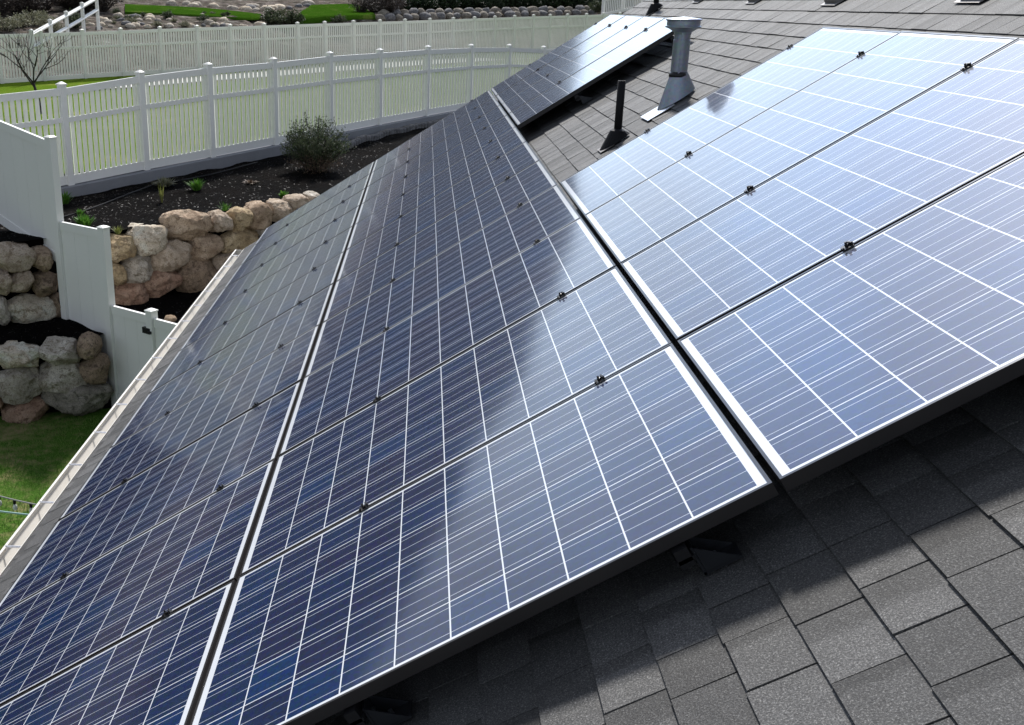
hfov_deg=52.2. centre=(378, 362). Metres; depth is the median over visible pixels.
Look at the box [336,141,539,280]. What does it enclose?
solar panel
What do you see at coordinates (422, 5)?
evergreen shrub
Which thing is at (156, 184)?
drip hose
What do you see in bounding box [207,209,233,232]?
boulder
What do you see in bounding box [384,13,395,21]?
boulder
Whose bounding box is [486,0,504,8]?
evergreen shrub
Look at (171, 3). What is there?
boulder
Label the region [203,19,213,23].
boulder
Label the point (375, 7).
bare shrub
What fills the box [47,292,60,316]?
boulder
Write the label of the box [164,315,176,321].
stone
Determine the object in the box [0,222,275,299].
soil bank
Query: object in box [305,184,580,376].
solar panel
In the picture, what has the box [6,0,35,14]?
bare shrub
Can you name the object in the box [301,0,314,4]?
boulder
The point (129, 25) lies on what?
boulder
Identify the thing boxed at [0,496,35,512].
string light
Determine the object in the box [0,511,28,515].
cable
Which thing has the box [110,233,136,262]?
boulder
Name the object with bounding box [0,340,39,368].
boulder
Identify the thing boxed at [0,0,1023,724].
house
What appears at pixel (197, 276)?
boulder
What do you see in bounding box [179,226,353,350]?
solar panel
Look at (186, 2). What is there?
boulder
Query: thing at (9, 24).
sagebrush
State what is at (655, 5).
plumbing vent
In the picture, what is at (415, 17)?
boulder
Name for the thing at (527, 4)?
evergreen shrub
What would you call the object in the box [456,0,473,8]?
evergreen shrub
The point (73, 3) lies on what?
bare shrub
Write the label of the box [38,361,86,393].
boulder
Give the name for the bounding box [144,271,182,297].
boulder
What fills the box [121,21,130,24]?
boulder
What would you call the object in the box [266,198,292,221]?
boulder
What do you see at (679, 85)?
flue vent
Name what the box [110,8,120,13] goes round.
weed
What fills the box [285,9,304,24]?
bush
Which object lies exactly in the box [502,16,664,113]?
solar panel
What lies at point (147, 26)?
boulder
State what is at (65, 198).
plant
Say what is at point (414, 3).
evergreen shrub
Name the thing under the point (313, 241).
solar panel
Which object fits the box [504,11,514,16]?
boulder
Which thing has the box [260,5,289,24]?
bush
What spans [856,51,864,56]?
panel clamp
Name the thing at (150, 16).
boulder
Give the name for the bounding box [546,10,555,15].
boulder
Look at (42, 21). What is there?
sagebrush
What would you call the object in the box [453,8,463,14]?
boulder
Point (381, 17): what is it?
boulder
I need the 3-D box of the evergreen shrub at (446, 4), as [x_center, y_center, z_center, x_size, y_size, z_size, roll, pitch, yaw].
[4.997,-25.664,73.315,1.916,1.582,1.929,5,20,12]
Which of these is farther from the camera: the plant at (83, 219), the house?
the plant at (83, 219)
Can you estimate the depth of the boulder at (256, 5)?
68.95 m
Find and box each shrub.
[0,0,20,16]
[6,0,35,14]
[7,0,61,13]
[38,0,59,10]
[40,0,62,10]
[59,0,98,11]
[60,0,73,9]
[81,0,123,11]
[279,112,354,173]
[348,0,373,11]
[365,0,379,12]
[370,0,400,11]
[370,0,405,12]
[391,0,409,9]
[399,0,411,9]
[406,0,421,9]
[417,0,427,8]
[419,0,439,9]
[436,0,459,9]
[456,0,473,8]
[460,0,482,7]
[476,0,486,7]
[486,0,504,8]
[502,0,515,7]
[511,0,528,7]
[522,0,539,7]
[528,0,543,7]
[542,0,564,7]
[561,0,573,7]
[562,0,586,7]
[582,0,596,5]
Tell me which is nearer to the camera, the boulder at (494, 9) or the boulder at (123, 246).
the boulder at (123, 246)
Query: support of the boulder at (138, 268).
on the boulder at (131, 294)
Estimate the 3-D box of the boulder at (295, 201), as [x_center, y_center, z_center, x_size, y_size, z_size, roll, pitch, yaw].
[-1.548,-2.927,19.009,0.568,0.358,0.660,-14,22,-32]
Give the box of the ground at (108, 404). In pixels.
[37,171,111,408]
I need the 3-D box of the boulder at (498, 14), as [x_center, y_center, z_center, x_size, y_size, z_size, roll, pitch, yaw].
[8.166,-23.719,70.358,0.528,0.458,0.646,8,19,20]
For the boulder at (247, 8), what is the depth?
67.35 m
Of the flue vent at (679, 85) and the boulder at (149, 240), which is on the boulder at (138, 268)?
the boulder at (149, 240)
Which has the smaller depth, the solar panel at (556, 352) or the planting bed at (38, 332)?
the solar panel at (556, 352)
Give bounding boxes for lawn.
[0,52,536,172]
[0,408,110,549]
[125,4,260,19]
[299,4,375,23]
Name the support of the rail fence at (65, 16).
on the hillside
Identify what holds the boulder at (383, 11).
on the boulder at (390, 17)
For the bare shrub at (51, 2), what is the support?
on the hillside
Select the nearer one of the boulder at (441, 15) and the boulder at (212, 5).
the boulder at (441, 15)
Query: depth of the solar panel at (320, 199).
12.74 m
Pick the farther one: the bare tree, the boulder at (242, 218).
the bare tree
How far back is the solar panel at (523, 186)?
6.68 m
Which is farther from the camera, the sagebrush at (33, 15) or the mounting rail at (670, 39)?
the sagebrush at (33, 15)
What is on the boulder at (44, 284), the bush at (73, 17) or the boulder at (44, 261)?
the boulder at (44, 261)
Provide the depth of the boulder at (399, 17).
64.83 m
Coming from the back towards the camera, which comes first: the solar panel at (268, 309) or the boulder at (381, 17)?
the boulder at (381, 17)
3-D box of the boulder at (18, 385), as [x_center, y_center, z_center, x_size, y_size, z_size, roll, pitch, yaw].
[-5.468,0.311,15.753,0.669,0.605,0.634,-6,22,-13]
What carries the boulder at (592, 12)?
on the hillside
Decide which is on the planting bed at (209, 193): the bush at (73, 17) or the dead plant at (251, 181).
the dead plant at (251, 181)
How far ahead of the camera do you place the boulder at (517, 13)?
71.14 m
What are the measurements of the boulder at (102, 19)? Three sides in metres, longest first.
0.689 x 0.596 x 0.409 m
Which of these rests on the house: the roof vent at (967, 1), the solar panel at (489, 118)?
the roof vent at (967, 1)
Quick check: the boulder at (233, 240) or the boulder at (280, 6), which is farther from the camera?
the boulder at (280, 6)
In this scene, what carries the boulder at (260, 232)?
on the soil bank at (30, 244)
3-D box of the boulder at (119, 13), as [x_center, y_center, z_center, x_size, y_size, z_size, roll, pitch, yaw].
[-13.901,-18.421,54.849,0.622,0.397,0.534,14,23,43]
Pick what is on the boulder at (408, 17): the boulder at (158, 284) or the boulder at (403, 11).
the boulder at (403, 11)
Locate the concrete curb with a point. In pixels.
(144, 176)
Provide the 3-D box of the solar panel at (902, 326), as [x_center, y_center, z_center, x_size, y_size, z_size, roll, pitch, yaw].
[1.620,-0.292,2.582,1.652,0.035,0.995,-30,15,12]
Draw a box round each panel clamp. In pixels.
[60,571,68,578]
[161,608,171,618]
[216,483,224,491]
[358,502,368,512]
[373,395,381,402]
[557,291,564,298]
[594,374,604,384]
[684,151,691,156]
[744,185,754,192]
[840,241,854,250]
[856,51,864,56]
[960,62,972,70]
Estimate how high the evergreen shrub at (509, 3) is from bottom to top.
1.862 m
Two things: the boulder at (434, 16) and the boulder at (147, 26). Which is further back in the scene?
the boulder at (434, 16)
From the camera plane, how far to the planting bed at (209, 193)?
20.38 m
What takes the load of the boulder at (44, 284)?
on the boulder at (25, 308)
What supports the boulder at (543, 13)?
on the hillside
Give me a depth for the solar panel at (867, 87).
4.40 m
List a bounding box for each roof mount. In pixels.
[362,695,411,724]
[578,95,592,104]
[686,536,742,575]
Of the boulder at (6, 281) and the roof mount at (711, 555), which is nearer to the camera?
the roof mount at (711, 555)
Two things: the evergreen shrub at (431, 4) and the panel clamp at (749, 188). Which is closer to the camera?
the panel clamp at (749, 188)
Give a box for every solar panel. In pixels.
[0,380,302,612]
[0,459,276,704]
[0,579,236,724]
[58,324,320,520]
[110,283,334,447]
[149,251,344,392]
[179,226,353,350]
[190,343,778,724]
[204,205,360,315]
[224,188,365,287]
[239,266,670,575]
[241,174,370,263]
[255,161,374,244]
[278,217,615,455]
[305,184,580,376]
[323,160,556,321]
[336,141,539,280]
[346,126,525,249]
[355,115,514,223]
[362,105,506,202]
[367,97,499,186]
[372,90,493,171]
[491,14,625,97]
[496,15,643,105]
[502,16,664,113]
[509,18,673,128]
[560,27,900,219]
[584,31,1018,266]
[620,38,1023,345]
[678,154,1023,490]
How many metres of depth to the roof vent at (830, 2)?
6.79 m
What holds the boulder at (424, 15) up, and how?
on the hillside
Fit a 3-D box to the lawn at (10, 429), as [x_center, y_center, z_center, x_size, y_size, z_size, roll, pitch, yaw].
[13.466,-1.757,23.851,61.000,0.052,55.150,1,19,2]
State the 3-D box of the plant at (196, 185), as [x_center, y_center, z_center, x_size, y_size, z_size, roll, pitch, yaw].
[-3.588,-3.492,20.113,0.489,0.277,0.446,1,19,2]
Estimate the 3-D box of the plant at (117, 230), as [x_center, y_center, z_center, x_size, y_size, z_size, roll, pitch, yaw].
[-4.256,-2.174,16.823,0.290,0.159,0.225,-3,20,-11]
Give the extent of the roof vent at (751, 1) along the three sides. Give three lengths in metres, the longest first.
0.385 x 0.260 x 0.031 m
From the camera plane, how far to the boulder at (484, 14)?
69.20 m
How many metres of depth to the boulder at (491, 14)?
69.70 m
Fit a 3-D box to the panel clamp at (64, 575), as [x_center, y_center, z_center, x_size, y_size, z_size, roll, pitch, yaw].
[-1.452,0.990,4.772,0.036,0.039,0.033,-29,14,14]
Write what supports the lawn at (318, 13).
on the hillside
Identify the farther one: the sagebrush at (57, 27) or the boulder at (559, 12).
the boulder at (559, 12)
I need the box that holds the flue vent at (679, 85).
[641,17,701,120]
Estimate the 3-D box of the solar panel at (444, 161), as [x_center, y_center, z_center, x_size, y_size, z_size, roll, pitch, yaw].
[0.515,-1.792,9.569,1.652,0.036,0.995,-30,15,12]
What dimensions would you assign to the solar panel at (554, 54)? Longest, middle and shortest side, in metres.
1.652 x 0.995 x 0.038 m
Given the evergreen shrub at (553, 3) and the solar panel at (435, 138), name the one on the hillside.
the evergreen shrub at (553, 3)
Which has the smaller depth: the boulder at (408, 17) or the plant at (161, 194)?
the plant at (161, 194)
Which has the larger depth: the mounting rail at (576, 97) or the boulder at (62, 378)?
the boulder at (62, 378)
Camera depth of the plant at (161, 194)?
19.11 m
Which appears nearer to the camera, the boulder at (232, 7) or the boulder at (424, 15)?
the boulder at (424, 15)
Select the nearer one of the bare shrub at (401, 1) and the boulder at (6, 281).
the boulder at (6, 281)
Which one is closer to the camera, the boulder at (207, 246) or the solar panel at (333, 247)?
the solar panel at (333, 247)
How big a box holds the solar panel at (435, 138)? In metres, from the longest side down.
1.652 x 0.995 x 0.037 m
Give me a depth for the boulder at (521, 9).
72.28 m
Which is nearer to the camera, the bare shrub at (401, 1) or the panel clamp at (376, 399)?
the panel clamp at (376, 399)
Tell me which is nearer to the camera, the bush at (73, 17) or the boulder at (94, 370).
the boulder at (94, 370)
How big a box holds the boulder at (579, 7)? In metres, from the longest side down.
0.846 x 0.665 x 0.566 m
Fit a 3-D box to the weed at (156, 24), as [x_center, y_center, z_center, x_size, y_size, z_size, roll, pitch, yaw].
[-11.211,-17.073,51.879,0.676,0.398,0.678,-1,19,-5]
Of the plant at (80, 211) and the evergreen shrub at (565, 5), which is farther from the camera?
the evergreen shrub at (565, 5)
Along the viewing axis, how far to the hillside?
53.89 m
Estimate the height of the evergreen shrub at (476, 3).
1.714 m
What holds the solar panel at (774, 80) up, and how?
attached to the mounting rail
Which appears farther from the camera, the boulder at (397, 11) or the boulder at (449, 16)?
the boulder at (449, 16)
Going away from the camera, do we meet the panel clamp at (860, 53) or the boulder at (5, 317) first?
the panel clamp at (860, 53)
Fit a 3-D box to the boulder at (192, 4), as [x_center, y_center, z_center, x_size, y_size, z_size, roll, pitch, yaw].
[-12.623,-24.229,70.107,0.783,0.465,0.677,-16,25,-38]
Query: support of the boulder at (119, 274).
on the boulder at (131, 294)
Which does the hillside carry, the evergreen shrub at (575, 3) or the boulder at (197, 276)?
the evergreen shrub at (575, 3)
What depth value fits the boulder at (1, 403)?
15.58 m
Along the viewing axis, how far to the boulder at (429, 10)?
66.99 m
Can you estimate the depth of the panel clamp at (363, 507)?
3.46 m
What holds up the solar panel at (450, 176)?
attached to the mounting rail at (683, 555)
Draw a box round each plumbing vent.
[597,80,629,152]
[645,0,662,15]
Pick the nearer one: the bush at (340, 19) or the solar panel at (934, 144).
the solar panel at (934, 144)
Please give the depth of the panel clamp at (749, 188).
4.05 m
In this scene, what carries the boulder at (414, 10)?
on the hillside
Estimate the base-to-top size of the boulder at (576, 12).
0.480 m
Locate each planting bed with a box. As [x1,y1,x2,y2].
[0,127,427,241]
[0,291,202,343]
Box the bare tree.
[1,18,73,113]
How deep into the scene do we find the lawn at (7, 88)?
33.18 m
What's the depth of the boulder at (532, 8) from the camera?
72.78 m
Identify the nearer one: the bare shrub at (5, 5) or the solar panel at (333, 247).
the solar panel at (333, 247)
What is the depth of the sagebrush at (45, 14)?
50.53 m
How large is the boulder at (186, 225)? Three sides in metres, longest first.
0.992 x 0.629 x 0.552 m
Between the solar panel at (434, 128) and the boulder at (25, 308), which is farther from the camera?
the boulder at (25, 308)
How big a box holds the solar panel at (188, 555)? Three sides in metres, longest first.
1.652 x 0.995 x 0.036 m
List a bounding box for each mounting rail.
[344,700,366,724]
[571,94,579,100]
[663,36,673,42]
[670,541,695,570]
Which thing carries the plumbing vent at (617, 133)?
on the house
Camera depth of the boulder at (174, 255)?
17.48 m
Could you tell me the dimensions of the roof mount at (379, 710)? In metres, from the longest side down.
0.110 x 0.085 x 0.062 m
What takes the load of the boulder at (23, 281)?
on the boulder at (25, 308)
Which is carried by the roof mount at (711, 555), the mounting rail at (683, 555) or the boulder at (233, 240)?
the mounting rail at (683, 555)
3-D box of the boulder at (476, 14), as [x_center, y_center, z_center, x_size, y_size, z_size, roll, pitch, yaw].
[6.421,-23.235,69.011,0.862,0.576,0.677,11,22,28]
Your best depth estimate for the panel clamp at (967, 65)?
3.86 m
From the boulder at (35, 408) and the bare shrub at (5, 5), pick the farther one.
the bare shrub at (5, 5)
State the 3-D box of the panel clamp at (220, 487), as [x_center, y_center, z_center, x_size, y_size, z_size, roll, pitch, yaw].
[-0.702,0.560,4.587,0.036,0.039,0.033,-30,15,13]
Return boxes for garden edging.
[339,117,444,150]
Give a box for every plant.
[62,191,74,204]
[73,213,95,226]
[76,209,87,214]
[111,225,122,233]
[149,176,176,186]
[157,184,163,202]
[187,178,205,190]
[219,201,230,210]
[242,179,257,183]
[278,191,287,198]
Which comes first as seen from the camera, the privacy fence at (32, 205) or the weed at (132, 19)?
the privacy fence at (32, 205)
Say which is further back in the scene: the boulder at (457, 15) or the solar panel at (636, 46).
the boulder at (457, 15)
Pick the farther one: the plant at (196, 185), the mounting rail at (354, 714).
the plant at (196, 185)
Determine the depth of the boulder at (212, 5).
70.03 m
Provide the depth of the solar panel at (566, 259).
4.75 m
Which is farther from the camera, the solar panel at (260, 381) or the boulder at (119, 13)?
the boulder at (119, 13)
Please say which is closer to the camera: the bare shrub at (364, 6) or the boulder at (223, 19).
the boulder at (223, 19)
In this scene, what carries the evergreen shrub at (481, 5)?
on the hillside
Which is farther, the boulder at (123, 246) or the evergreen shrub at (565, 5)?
the evergreen shrub at (565, 5)
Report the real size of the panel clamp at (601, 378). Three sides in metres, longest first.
0.039 x 0.036 x 0.033 m
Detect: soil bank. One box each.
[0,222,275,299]
[0,344,82,415]
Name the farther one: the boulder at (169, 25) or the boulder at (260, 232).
the boulder at (169, 25)
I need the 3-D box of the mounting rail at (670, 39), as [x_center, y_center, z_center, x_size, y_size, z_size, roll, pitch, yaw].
[2.552,-3.370,10.541,0.044,0.050,4.082,-30,15,12]
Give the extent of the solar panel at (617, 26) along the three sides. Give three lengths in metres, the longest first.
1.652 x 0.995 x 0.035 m
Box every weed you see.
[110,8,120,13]
[124,16,136,22]
[150,20,162,26]
[160,10,173,18]
[178,19,191,26]
[195,14,212,20]
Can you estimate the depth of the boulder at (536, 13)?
72.36 m
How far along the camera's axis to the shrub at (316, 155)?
22.04 m
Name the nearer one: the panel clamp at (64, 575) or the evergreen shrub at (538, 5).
the panel clamp at (64, 575)
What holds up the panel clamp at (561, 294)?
attached to the mounting rail at (683, 555)
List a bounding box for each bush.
[63,10,87,27]
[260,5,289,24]
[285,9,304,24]
[330,14,347,22]
[586,0,607,12]
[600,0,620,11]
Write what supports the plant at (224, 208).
on the planting bed at (209, 193)
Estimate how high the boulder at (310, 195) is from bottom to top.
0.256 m
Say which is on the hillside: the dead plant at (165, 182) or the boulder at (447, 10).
the boulder at (447, 10)
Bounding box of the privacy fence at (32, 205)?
[0,120,176,406]
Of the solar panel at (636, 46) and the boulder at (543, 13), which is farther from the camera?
the boulder at (543, 13)
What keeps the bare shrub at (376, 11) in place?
on the hillside
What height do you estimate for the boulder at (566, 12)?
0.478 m
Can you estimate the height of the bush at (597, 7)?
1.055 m
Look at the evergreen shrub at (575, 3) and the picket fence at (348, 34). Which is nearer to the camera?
the picket fence at (348, 34)
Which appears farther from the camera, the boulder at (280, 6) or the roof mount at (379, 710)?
the boulder at (280, 6)
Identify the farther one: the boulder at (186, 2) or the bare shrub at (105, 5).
the boulder at (186, 2)
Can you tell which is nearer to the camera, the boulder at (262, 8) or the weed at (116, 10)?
the weed at (116, 10)
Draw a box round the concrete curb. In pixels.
[61,110,455,196]
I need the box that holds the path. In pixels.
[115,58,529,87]
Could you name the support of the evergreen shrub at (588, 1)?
on the hillside
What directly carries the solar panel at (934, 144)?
attached to the mounting rail
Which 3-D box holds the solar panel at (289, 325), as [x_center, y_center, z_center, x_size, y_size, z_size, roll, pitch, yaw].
[-1.036,0.010,7.073,1.652,0.037,0.995,-30,15,12]
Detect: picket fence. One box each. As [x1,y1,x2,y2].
[0,12,621,83]
[0,44,553,185]
[601,0,643,14]
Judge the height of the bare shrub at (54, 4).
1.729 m
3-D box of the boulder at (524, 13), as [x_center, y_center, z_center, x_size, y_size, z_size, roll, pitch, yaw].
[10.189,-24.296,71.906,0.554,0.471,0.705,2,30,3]
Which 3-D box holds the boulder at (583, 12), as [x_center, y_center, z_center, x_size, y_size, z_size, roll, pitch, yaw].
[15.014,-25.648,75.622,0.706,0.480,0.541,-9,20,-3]
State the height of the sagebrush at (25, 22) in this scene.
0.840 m
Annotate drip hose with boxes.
[64,162,257,216]
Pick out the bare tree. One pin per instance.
(33, 82)
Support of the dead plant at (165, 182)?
on the planting bed at (209, 193)
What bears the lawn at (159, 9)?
on the hillside
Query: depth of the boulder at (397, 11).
65.23 m
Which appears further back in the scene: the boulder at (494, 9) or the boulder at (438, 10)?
the boulder at (494, 9)
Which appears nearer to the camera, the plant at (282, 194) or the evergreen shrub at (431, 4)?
the plant at (282, 194)
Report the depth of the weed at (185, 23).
52.56 m
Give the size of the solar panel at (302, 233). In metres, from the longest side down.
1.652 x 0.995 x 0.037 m
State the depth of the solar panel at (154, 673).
3.39 m
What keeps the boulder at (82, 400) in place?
on the lawn at (10, 429)
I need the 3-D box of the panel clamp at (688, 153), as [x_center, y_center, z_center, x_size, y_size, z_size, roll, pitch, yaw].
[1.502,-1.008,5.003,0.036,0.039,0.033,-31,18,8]
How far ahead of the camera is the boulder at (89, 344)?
15.56 m
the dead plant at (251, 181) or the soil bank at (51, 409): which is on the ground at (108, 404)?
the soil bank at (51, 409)
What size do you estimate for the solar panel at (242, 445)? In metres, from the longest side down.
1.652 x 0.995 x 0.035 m
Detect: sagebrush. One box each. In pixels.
[0,12,22,31]
[3,14,35,27]
[13,6,44,25]
[30,10,55,19]
[34,16,56,25]
[46,21,64,31]
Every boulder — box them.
[0,241,36,272]
[0,268,12,295]
[0,295,10,324]
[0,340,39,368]
[0,366,42,404]
[0,397,3,408]
[1,393,49,423]
[7,293,56,323]
[9,270,34,292]
[31,245,52,271]
[31,270,57,296]
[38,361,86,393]
[39,336,81,365]
[41,383,113,415]
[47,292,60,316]
[76,331,102,359]
[79,352,109,383]
[100,17,108,21]
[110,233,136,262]
[112,262,126,285]
[113,12,123,16]
[114,283,148,304]
[120,254,153,283]
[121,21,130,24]
[125,23,135,27]
[125,223,167,255]
[143,15,155,19]
[143,24,151,28]
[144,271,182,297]
[150,239,192,271]
[158,209,213,240]
[164,23,173,27]
[166,0,177,5]
[175,259,217,292]
[182,0,190,4]
[185,233,223,260]
[188,3,198,6]
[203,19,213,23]
[207,3,218,6]
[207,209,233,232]
[210,252,232,270]
[219,17,227,20]
[220,228,258,253]
[226,5,238,9]
[226,206,253,230]
[241,6,251,10]
[243,200,272,229]
[245,3,258,7]
[255,229,265,237]
[259,5,273,10]
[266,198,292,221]
[275,4,284,9]
[281,194,308,210]
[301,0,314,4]
[302,191,319,200]
[375,14,385,21]
[378,9,388,14]
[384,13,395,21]
[392,8,400,14]
[395,14,402,20]
[400,9,408,15]
[403,13,412,20]
[409,8,418,13]
[411,13,418,20]
[418,12,430,19]
[426,9,434,12]
[429,12,438,19]
[435,8,444,12]
[436,12,444,19]
[444,8,452,13]
[446,13,453,19]
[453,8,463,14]
[453,12,460,18]
[461,12,471,18]
[464,7,473,11]
[469,11,480,18]
[480,11,488,17]
[488,12,494,17]
[490,7,500,12]
[495,12,501,17]
[501,7,511,14]
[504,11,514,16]
[514,11,520,16]
[518,7,527,12]
[521,10,528,16]
[527,6,537,13]
[530,11,539,16]
[538,6,547,11]
[538,10,547,15]
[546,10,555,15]
[554,10,562,15]
[557,6,564,11]
[563,10,570,15]
[571,9,580,14]
[575,5,584,10]
[580,10,587,14]
[588,10,596,14]
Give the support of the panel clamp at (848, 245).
attached to the mounting rail
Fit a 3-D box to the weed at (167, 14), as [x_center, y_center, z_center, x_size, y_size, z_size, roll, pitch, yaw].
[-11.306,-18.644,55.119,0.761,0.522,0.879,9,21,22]
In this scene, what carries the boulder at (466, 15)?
on the hillside
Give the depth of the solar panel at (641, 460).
2.79 m
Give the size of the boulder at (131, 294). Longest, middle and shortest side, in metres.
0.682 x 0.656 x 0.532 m
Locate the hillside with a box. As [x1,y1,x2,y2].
[0,0,638,78]
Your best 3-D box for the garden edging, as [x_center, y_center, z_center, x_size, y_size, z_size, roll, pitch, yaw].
[0.504,-6.193,27.776,0.370,0.264,7.642,10,21,24]
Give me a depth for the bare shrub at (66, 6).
56.20 m
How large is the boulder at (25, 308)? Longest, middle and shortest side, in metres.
0.867 x 0.636 x 0.520 m
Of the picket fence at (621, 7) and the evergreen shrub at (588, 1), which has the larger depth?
the evergreen shrub at (588, 1)
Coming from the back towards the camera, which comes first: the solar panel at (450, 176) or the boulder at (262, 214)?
the boulder at (262, 214)
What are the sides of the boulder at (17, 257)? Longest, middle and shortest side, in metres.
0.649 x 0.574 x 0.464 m
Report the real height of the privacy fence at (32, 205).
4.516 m
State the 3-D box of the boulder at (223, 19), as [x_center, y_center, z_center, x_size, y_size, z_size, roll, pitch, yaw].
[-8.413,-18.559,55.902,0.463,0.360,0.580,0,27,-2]
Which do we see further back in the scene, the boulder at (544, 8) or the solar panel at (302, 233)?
the boulder at (544, 8)
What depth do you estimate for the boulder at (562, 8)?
74.59 m
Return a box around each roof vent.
[745,0,759,3]
[820,0,842,5]
[953,0,983,2]
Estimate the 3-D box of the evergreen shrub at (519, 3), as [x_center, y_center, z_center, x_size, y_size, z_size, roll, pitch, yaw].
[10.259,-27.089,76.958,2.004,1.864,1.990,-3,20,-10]
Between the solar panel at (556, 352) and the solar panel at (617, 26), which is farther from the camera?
the solar panel at (617, 26)
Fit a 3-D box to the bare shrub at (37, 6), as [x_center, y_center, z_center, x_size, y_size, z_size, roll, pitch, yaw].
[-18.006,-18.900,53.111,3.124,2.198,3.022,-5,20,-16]
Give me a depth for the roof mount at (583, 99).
8.83 m
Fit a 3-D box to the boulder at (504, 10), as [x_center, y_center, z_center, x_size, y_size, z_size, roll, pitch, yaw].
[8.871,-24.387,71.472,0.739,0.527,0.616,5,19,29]
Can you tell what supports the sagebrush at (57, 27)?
on the hillside
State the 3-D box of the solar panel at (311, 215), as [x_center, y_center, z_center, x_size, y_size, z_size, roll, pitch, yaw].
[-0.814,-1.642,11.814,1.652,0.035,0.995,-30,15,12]
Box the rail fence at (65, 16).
[29,0,100,70]
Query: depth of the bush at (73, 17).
49.44 m
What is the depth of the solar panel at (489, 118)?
10.49 m
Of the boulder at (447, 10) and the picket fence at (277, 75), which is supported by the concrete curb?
the picket fence at (277, 75)
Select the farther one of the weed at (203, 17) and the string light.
the weed at (203, 17)
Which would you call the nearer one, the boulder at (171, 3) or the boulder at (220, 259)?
the boulder at (220, 259)
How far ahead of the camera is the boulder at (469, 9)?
69.07 m
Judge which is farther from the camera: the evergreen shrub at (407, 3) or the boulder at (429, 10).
the evergreen shrub at (407, 3)
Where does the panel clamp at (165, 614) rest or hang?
attached to the rail
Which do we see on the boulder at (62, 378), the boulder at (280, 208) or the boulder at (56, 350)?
the boulder at (56, 350)
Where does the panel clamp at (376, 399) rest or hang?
attached to the mounting rail at (354, 714)

